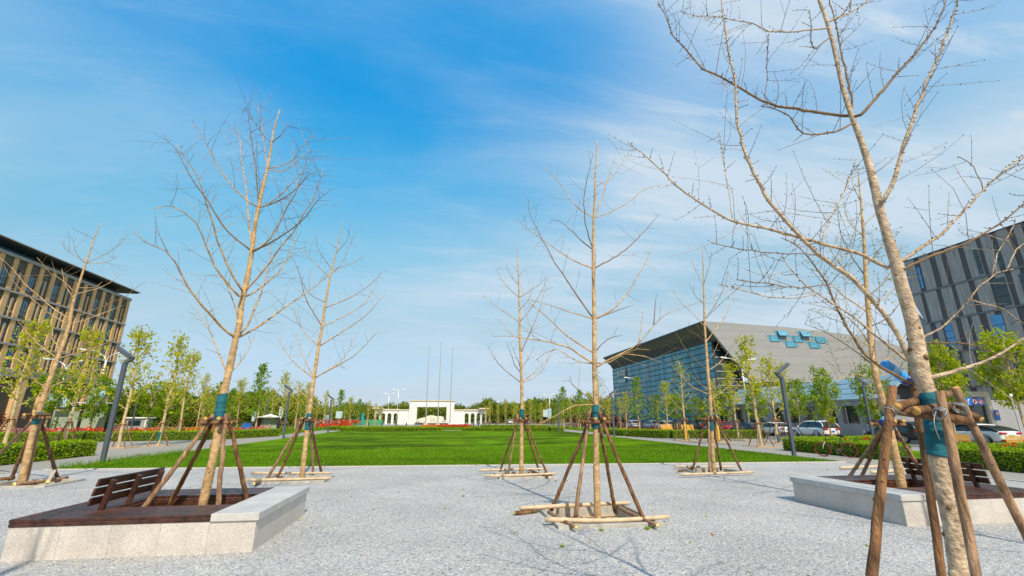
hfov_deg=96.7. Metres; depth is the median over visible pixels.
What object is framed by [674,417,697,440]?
tree support
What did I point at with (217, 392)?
leafy tree
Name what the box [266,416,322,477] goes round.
tree support
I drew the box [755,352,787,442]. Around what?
leafy tree
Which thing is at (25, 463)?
bare tree
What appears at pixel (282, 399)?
leafy tree
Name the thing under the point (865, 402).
lamp post
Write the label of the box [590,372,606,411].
leafy tree
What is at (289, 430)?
side lawn
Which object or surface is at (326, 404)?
leafy tree
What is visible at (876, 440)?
tree support
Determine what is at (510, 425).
hedge
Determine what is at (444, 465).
lawn kerb
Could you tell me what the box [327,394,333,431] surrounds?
lamp post
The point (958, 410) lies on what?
tree support
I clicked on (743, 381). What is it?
street lamp
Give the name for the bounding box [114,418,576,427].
ground
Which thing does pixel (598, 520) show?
ground pole
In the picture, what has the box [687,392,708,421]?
leafy tree
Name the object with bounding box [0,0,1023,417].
sky
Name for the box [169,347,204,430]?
leafy tree
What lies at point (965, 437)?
wooden bench
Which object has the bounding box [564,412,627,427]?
red shrubs
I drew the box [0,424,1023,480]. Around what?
pavement
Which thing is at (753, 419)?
window
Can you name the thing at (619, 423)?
parked car
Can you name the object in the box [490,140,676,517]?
bare tree
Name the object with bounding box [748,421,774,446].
tree support
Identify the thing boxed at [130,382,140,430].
lamp post
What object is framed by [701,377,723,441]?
leafy tree
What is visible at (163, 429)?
blossoms
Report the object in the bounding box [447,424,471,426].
blossoms
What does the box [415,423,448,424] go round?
stone plinth
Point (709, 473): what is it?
ground pole
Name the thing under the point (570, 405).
leafy tree
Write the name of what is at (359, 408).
leafy tree
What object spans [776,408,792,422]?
window
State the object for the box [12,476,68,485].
ground pole
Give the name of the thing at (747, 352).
leafy tree
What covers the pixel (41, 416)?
tree support
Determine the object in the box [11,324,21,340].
window
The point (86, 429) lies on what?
blossoms
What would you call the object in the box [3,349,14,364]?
window
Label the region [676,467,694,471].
ground pole
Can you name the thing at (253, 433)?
hedge
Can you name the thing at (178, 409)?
leafy tree
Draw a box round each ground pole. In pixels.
[0,476,15,480]
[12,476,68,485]
[45,469,56,483]
[246,477,331,481]
[251,472,331,473]
[252,475,276,485]
[479,468,547,471]
[484,472,556,476]
[513,509,537,514]
[520,501,629,510]
[529,469,549,478]
[545,514,668,523]
[547,510,577,529]
[616,505,658,527]
[674,465,734,467]
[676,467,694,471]
[680,471,754,475]
[839,465,891,468]
[870,468,905,472]
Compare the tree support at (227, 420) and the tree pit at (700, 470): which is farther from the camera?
the tree pit at (700, 470)
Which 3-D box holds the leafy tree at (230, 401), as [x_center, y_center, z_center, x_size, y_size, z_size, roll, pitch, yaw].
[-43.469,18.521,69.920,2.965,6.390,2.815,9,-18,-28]
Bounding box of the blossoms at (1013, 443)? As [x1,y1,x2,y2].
[1000,440,1023,446]
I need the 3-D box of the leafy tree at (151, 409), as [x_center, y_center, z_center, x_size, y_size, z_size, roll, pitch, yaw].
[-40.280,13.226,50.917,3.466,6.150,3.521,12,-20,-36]
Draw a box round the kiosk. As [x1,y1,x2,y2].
[125,417,155,428]
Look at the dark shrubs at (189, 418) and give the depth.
101.60 m
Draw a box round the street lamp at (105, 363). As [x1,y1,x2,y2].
[79,348,120,427]
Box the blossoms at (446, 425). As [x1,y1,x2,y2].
[426,424,461,426]
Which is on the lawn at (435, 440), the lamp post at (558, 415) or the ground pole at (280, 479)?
the lamp post at (558, 415)
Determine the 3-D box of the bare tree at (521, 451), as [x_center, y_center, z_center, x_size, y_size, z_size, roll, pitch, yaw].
[0.538,2.375,15.749,3.360,8.323,2.477,2,-16,-8]
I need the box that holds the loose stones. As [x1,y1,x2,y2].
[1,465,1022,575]
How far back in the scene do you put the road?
49.40 m
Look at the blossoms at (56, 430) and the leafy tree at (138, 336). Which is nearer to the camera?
the leafy tree at (138, 336)
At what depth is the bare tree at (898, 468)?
10.51 m
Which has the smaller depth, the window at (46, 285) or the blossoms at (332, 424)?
the window at (46, 285)
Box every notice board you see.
[335,411,342,425]
[543,410,547,426]
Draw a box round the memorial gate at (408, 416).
[372,400,487,424]
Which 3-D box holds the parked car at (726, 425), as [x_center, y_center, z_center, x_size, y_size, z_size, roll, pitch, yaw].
[28.191,18.813,61.580,2.180,1.494,4.881,3,-16,-10]
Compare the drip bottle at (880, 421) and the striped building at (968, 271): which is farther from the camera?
the striped building at (968, 271)
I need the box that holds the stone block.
[413,415,446,423]
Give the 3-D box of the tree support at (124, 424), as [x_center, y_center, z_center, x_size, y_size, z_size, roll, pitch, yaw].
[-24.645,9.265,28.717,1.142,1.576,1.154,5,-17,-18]
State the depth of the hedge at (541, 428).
65.10 m
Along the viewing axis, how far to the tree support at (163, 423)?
30.68 m
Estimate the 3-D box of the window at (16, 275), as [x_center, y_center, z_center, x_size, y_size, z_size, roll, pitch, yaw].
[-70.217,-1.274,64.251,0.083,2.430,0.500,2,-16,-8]
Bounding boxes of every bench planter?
[0,467,309,561]
[789,457,1023,526]
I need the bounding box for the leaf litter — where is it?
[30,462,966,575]
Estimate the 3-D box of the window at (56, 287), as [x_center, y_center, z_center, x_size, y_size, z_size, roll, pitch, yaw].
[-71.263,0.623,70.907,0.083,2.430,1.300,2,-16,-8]
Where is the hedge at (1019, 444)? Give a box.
[956,441,1023,449]
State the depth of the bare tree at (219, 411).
8.46 m
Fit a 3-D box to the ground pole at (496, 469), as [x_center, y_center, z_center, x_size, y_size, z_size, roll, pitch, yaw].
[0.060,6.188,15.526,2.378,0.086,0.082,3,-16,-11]
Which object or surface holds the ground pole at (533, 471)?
on the gravel ground at (413, 540)
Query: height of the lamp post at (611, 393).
4.635 m
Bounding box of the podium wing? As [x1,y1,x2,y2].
[724,375,1023,435]
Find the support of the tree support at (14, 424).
on the pavement at (183, 444)
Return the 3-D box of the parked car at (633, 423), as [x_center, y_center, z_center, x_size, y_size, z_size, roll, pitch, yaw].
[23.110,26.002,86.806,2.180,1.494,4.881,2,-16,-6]
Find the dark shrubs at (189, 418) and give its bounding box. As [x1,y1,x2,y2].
[126,406,351,426]
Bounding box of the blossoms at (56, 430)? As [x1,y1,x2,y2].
[26,427,101,431]
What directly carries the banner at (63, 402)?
attached to the street lamp at (53, 416)
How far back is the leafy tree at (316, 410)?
96.56 m
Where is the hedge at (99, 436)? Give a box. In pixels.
[0,430,208,442]
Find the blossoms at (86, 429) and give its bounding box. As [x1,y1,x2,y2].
[52,425,135,431]
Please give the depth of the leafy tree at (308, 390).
71.87 m
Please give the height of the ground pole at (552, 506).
0.086 m
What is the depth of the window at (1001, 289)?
66.13 m
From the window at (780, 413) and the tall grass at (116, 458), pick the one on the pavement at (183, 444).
the tall grass at (116, 458)
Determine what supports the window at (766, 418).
in the podium wing
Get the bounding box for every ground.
[0,462,1023,575]
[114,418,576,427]
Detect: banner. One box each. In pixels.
[59,396,68,406]
[95,391,106,404]
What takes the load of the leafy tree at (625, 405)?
on the tree pit soil
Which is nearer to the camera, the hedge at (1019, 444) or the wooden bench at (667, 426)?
the hedge at (1019, 444)
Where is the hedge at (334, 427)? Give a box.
[326,425,420,429]
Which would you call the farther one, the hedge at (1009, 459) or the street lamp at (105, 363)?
the street lamp at (105, 363)
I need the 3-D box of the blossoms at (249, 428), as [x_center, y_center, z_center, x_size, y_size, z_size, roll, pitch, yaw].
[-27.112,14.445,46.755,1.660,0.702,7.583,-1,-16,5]
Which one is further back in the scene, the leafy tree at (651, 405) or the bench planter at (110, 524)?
the leafy tree at (651, 405)
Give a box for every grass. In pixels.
[51,447,186,468]
[57,443,835,468]
[275,466,771,543]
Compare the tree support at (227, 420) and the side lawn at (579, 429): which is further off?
the side lawn at (579, 429)
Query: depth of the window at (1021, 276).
63.86 m
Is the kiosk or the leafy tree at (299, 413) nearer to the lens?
the kiosk
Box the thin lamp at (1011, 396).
[1009,394,1023,439]
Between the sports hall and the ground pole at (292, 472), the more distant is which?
the sports hall
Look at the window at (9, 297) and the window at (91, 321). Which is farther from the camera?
the window at (91, 321)
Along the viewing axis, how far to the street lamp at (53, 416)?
52.23 m
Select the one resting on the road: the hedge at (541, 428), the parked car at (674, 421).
the parked car at (674, 421)
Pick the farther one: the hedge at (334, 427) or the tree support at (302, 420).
the hedge at (334, 427)
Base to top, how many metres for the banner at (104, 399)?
1.684 m
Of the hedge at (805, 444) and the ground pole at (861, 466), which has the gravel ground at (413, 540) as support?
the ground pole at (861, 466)
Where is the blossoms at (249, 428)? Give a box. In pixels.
[227,425,264,429]
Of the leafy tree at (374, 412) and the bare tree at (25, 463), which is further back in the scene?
the leafy tree at (374, 412)
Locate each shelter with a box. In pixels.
[47,402,112,431]
[256,414,281,428]
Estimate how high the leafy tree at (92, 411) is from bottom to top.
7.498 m
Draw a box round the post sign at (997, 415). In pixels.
[993,410,1000,420]
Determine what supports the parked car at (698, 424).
on the road
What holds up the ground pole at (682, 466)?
on the gravel ground at (413, 540)
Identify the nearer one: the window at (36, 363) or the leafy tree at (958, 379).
the leafy tree at (958, 379)
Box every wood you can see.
[108,385,321,425]
[115,385,301,421]
[314,401,585,422]
[480,397,562,423]
[537,394,614,420]
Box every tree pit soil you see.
[97,446,140,448]
[141,445,171,446]
[727,439,753,440]
[742,445,778,446]
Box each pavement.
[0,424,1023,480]
[578,424,1001,443]
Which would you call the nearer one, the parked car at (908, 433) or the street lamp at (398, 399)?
the parked car at (908, 433)
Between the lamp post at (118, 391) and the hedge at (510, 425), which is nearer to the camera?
the lamp post at (118, 391)
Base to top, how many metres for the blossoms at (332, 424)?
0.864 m
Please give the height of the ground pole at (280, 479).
0.092 m
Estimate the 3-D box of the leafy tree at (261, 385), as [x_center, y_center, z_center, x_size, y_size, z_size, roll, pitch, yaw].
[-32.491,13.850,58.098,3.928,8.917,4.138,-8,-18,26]
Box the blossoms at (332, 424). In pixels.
[316,422,352,427]
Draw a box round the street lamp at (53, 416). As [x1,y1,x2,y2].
[43,358,81,428]
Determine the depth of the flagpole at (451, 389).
105.55 m
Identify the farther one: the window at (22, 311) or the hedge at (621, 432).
the window at (22, 311)
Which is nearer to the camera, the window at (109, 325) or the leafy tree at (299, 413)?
the window at (109, 325)
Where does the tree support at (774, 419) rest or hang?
on the tree pit soil
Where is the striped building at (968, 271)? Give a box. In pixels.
[903,221,1023,399]
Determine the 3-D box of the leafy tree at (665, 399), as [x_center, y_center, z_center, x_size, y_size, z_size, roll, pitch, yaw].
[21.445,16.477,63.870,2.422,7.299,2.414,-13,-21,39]
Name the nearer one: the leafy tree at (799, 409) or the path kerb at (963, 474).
the path kerb at (963, 474)
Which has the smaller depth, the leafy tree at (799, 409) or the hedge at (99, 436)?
the hedge at (99, 436)
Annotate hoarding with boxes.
[242,423,252,428]
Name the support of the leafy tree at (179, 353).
on the tree pit soil at (154, 445)
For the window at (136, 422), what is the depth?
76.15 m
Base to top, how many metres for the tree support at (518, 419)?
1.946 m
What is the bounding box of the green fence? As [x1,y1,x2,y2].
[353,420,382,424]
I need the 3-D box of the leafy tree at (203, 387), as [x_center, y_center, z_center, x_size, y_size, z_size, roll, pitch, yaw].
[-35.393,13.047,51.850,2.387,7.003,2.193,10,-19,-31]
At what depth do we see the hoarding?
66.09 m
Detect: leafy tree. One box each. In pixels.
[0,315,56,443]
[24,367,81,427]
[56,324,110,439]
[69,363,120,429]
[100,323,165,446]
[134,380,171,430]
[145,330,198,444]
[156,382,190,429]
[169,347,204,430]
[190,372,214,426]
[193,386,212,427]
[204,381,227,413]
[209,385,221,413]
[225,388,238,418]
[231,377,248,426]
[240,362,276,428]
[265,389,277,417]
[268,370,295,415]
[283,392,293,413]
[288,390,307,423]
[289,381,304,428]
[298,381,314,429]
[311,399,321,425]
[318,391,330,427]
[327,399,335,422]
[331,389,349,420]
[347,396,355,425]
[353,399,363,423]
[366,401,371,425]
[373,403,378,419]
[487,401,492,421]
[502,399,510,416]
[510,400,516,417]
[525,399,533,424]
[527,396,539,419]
[538,403,544,424]
[549,398,559,426]
[550,386,571,426]
[567,398,574,424]
[570,389,587,428]
[578,399,588,412]
[584,392,592,428]
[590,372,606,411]
[602,395,615,427]
[614,398,623,427]
[617,390,632,428]
[626,375,653,428]
[648,393,665,428]
[648,396,655,418]
[657,380,675,424]
[666,355,693,439]
[666,393,687,429]
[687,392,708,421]
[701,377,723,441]
[712,389,735,419]
[718,362,741,439]
[730,333,763,445]
[743,385,768,428]
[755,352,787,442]
[772,361,798,415]
[781,377,808,423]
[800,364,848,435]
[845,352,890,427]
[907,339,970,441]
[969,325,1023,426]
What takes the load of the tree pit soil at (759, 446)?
on the pavement at (183, 444)
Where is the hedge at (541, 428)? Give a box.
[462,426,563,430]
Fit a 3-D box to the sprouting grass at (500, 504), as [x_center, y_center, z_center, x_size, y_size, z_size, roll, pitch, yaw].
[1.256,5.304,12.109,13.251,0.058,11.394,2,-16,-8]
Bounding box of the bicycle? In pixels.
[815,434,857,457]
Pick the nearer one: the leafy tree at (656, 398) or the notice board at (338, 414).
the leafy tree at (656, 398)
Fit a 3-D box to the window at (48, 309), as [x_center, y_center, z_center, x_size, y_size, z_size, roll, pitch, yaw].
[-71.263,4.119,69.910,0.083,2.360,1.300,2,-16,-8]
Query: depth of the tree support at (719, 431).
35.40 m
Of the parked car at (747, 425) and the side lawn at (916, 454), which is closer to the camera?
the side lawn at (916, 454)
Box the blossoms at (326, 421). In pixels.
[315,419,346,423]
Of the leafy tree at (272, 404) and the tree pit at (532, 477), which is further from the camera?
the leafy tree at (272, 404)
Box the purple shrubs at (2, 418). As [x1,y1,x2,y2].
[0,413,9,433]
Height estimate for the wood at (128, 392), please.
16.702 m
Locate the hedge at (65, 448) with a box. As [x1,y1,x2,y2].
[0,439,97,464]
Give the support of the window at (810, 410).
in the podium wing
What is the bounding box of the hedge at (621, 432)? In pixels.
[603,428,630,435]
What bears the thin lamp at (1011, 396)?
on the pavement at (807, 435)
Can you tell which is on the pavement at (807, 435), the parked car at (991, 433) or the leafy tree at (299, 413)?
the parked car at (991, 433)
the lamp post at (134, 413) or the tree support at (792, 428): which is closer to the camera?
the tree support at (792, 428)
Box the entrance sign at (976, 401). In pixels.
[965,398,985,405]
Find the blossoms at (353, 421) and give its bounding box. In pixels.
[327,419,361,422]
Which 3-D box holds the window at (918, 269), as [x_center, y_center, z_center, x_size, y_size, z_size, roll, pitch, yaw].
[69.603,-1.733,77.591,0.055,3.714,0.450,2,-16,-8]
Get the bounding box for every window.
[0,266,9,284]
[1,322,7,338]
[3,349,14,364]
[4,296,10,312]
[9,297,15,313]
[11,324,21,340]
[12,271,18,287]
[17,272,23,288]
[18,300,28,316]
[25,275,36,292]
[30,353,39,367]
[38,280,43,295]
[43,281,47,296]
[44,307,52,322]
[50,284,59,299]
[56,358,62,369]
[74,292,80,306]
[87,319,93,330]
[92,298,99,311]
[101,344,106,356]
[105,324,111,336]
[110,304,116,317]
[127,420,140,425]
[737,409,749,421]
[750,409,755,421]
[762,409,776,421]
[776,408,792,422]
[792,409,800,422]
[807,407,817,420]
[828,407,847,422]
[846,406,860,423]
[917,267,924,288]
[944,324,956,345]
[972,249,983,274]
[990,314,1007,342]
[992,277,1012,306]
[993,243,1004,267]
[1018,273,1023,291]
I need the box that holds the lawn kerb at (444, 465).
[43,461,846,469]
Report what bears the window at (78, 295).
in the office building at (50, 288)
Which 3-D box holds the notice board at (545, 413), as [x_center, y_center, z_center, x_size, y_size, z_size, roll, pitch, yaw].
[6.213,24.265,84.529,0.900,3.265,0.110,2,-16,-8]
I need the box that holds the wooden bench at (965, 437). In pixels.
[954,434,970,442]
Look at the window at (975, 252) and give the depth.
69.23 m
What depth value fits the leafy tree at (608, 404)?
58.58 m
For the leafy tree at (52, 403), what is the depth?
46.21 m
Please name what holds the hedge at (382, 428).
on the lawn at (435, 440)
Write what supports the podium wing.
on the pavement at (807, 435)
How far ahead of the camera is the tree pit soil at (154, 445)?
30.38 m
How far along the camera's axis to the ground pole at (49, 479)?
12.76 m
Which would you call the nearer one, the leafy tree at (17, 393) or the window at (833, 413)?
the leafy tree at (17, 393)
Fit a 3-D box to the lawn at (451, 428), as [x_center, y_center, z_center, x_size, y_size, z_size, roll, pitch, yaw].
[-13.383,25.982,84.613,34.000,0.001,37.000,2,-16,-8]
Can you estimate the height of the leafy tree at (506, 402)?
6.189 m
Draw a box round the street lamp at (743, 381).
[720,357,755,421]
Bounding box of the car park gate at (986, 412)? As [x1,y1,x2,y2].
[954,391,997,425]
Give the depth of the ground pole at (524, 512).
8.79 m
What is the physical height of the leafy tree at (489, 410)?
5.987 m
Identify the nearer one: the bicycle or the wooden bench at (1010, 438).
the bicycle
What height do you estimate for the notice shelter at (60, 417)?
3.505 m
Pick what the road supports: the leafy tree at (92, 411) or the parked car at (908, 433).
the parked car at (908, 433)
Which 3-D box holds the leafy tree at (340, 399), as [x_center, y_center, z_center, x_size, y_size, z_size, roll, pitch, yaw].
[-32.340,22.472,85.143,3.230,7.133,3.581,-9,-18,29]
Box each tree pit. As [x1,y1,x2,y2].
[0,478,85,488]
[261,475,333,483]
[494,471,556,478]
[534,501,664,529]
[686,468,747,473]
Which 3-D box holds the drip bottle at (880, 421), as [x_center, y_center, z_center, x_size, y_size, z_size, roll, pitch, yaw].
[7.847,2.907,9.555,0.257,0.455,0.154,2,-16,-8]
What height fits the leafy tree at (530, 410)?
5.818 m
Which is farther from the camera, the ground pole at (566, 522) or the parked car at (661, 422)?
the parked car at (661, 422)
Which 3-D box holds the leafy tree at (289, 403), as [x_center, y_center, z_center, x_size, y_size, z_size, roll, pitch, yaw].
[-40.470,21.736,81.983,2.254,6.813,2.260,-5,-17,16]
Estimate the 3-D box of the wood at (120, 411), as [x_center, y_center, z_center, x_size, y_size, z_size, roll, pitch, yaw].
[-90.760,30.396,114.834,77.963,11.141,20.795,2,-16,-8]
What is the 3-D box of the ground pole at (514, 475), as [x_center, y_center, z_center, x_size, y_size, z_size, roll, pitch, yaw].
[0.292,5.805,14.147,2.339,0.093,0.087,5,-17,-16]
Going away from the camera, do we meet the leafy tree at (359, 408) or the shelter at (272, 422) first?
the shelter at (272, 422)
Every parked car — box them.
[614,419,625,427]
[625,420,641,427]
[643,421,657,428]
[655,421,675,429]
[671,419,690,429]
[687,420,707,429]
[705,421,733,429]
[729,422,756,429]
[756,422,787,434]
[793,421,839,436]
[863,421,917,443]
[955,423,1021,442]
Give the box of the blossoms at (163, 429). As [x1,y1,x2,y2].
[118,427,199,432]
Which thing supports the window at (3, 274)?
in the office building at (50, 288)
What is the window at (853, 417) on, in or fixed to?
in the podium wing
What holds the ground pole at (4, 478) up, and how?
on the gravel ground at (413, 540)
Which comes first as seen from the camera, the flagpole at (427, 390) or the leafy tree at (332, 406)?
the leafy tree at (332, 406)
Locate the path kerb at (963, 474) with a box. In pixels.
[846,462,1023,481]
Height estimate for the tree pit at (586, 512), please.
0.355 m
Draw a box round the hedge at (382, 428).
[340,426,441,430]
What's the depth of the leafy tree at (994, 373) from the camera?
36.61 m
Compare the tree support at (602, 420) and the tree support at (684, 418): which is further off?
the tree support at (684, 418)
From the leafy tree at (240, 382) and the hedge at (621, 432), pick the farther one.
the leafy tree at (240, 382)
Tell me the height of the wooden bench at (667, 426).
1.060 m
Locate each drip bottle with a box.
[878,416,883,426]
[880,360,913,385]
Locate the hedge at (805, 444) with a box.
[782,436,912,460]
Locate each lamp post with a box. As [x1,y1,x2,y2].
[100,345,135,461]
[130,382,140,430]
[281,384,292,438]
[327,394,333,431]
[556,397,561,430]
[609,389,615,436]
[775,362,796,455]
[854,377,873,434]
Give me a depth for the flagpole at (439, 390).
105.42 m
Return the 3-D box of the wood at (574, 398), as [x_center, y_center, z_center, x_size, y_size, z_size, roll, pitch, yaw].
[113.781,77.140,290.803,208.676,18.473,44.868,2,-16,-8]
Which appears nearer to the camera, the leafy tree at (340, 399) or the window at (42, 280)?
the window at (42, 280)
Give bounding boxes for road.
[533,423,918,447]
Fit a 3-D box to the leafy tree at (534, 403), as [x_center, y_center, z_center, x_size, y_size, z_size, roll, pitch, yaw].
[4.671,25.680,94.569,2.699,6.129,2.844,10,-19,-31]
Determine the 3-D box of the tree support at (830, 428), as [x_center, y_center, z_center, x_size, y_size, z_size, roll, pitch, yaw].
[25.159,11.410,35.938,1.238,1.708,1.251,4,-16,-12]
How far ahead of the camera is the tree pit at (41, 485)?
12.87 m
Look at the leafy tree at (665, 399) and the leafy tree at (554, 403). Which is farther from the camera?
the leafy tree at (554, 403)
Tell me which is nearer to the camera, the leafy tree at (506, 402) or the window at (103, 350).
the window at (103, 350)
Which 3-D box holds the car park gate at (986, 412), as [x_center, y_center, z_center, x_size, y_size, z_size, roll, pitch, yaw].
[37.609,10.632,37.588,4.791,4.054,0.500,2,-16,-8]
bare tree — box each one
[0,222,146,481]
[119,74,363,504]
[270,222,385,480]
[481,248,568,476]
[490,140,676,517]
[608,0,1023,575]
[661,250,738,471]
[794,165,933,487]
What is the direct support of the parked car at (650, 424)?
on the road
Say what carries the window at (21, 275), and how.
in the office building at (50, 288)
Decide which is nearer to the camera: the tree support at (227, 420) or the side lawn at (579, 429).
the tree support at (227, 420)
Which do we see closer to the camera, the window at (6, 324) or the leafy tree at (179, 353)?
the leafy tree at (179, 353)
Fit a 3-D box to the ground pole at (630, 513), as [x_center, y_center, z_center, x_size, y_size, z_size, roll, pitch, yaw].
[2.283,4.188,8.373,0.082,0.084,1.636,3,-16,-10]
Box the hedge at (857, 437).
[797,434,874,440]
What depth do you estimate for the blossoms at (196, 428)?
42.29 m
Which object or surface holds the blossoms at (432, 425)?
attached to the flower foliage
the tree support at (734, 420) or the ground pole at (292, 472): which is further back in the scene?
the tree support at (734, 420)
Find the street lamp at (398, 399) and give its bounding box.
[392,389,405,422]
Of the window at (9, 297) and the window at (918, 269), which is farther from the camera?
the window at (918, 269)
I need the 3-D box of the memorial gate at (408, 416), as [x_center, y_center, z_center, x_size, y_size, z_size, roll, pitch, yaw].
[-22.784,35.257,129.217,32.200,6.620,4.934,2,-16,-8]
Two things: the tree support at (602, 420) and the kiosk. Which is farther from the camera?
the kiosk
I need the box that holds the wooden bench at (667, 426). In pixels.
[660,425,672,429]
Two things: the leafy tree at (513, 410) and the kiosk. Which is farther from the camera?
the leafy tree at (513, 410)
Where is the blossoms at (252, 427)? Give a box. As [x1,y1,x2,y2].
[227,424,269,429]
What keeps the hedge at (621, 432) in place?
on the pavement at (183, 444)
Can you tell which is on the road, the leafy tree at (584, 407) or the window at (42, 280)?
the leafy tree at (584, 407)
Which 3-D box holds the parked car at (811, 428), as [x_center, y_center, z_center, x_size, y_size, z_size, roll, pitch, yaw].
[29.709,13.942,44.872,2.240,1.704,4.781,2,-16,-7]
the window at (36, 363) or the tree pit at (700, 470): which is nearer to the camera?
the tree pit at (700, 470)
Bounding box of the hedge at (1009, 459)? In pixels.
[947,443,1023,472]
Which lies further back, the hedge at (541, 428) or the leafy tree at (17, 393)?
the hedge at (541, 428)
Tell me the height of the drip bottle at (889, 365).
0.434 m
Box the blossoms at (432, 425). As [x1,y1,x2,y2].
[420,424,448,426]
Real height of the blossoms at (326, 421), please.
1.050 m
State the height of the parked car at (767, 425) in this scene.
1.494 m
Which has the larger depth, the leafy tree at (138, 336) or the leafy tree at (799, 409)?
the leafy tree at (799, 409)
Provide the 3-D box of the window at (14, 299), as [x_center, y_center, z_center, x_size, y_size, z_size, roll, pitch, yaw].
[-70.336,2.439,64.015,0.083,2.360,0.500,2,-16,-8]
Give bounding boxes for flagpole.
[423,346,429,424]
[437,352,440,424]
[449,347,452,423]
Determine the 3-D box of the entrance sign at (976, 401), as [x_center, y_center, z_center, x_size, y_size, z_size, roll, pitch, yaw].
[37.979,9.317,37.339,1.877,0.620,0.098,2,-16,-8]
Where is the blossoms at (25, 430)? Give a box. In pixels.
[2,427,61,431]
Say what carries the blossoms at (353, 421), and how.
attached to the flower foliage
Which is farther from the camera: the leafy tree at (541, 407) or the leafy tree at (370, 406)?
the leafy tree at (370, 406)
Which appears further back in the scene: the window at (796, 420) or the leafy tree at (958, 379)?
the window at (796, 420)
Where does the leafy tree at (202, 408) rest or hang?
on the side lawn at (289, 430)
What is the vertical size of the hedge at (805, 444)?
0.890 m
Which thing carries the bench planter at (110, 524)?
on the gravel ground at (413, 540)
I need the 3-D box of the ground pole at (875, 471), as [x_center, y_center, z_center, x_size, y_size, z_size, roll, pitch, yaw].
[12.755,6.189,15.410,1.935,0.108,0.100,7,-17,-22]
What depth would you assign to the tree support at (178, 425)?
41.11 m
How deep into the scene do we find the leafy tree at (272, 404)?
67.42 m
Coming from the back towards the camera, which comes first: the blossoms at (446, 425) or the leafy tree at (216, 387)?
the blossoms at (446, 425)
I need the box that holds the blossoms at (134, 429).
[84,426,188,431]
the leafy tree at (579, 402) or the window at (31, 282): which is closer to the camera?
the window at (31, 282)
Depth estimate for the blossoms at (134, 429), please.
40.85 m
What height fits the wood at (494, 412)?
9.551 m
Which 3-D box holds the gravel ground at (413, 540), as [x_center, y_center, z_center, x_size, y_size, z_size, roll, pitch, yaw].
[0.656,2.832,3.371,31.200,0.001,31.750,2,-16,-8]
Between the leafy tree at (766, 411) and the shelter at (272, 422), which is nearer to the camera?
the leafy tree at (766, 411)
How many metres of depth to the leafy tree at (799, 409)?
51.44 m
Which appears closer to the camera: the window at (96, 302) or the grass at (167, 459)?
the grass at (167, 459)
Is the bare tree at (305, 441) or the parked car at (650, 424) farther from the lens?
the parked car at (650, 424)
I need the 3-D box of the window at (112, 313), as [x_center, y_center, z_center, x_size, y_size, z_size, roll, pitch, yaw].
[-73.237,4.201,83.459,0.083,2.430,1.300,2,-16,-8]
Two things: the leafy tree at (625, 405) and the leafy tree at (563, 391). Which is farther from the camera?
the leafy tree at (563, 391)
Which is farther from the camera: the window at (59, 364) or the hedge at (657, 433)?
the window at (59, 364)
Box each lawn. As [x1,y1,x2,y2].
[58,431,832,468]
[86,425,355,434]
[441,426,480,429]
[546,425,603,432]
[912,451,920,457]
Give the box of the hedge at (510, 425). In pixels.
[481,424,545,426]
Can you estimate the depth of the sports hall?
74.54 m
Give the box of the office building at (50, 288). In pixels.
[0,234,140,431]
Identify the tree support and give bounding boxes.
[0,413,58,480]
[0,416,19,442]
[54,420,75,440]
[111,422,132,447]
[141,413,248,506]
[146,421,167,445]
[172,419,185,430]
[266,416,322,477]
[499,414,548,475]
[550,409,644,517]
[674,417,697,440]
[691,416,742,471]
[707,420,730,441]
[728,419,749,440]
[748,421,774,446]
[765,418,788,442]
[781,416,802,436]
[822,421,839,435]
[848,419,923,478]
[865,372,1023,575]
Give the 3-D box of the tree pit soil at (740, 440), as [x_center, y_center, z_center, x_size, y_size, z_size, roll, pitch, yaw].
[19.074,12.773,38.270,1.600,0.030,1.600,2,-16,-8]
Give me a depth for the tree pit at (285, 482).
13.11 m
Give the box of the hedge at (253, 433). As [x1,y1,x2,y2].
[209,428,280,439]
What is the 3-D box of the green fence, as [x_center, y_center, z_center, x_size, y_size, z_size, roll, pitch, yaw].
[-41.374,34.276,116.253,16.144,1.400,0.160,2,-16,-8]
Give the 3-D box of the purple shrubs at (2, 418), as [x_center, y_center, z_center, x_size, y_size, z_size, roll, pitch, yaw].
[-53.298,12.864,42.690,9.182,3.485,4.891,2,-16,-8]
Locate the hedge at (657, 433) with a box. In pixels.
[628,428,765,438]
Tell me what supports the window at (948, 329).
in the striped building at (968, 271)
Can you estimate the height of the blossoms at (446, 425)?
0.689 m
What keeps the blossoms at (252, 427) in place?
attached to the flower foliage
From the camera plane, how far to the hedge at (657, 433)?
41.35 m
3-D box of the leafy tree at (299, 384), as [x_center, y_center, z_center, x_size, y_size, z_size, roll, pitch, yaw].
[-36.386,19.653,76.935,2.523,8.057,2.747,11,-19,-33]
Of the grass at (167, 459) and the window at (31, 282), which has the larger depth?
the window at (31, 282)
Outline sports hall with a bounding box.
[603,321,911,426]
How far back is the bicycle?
21.65 m
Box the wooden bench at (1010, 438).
[1004,435,1023,442]
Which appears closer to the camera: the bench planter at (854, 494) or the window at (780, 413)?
the bench planter at (854, 494)
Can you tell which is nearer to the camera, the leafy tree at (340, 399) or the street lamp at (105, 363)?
the street lamp at (105, 363)
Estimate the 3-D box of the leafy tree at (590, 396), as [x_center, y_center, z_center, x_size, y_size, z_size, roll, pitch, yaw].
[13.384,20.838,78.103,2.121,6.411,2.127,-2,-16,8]
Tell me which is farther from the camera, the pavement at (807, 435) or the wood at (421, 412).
the wood at (421, 412)
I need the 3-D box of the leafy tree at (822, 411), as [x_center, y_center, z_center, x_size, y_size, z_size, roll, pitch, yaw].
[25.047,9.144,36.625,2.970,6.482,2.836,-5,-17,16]
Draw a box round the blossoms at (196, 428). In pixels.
[165,425,213,430]

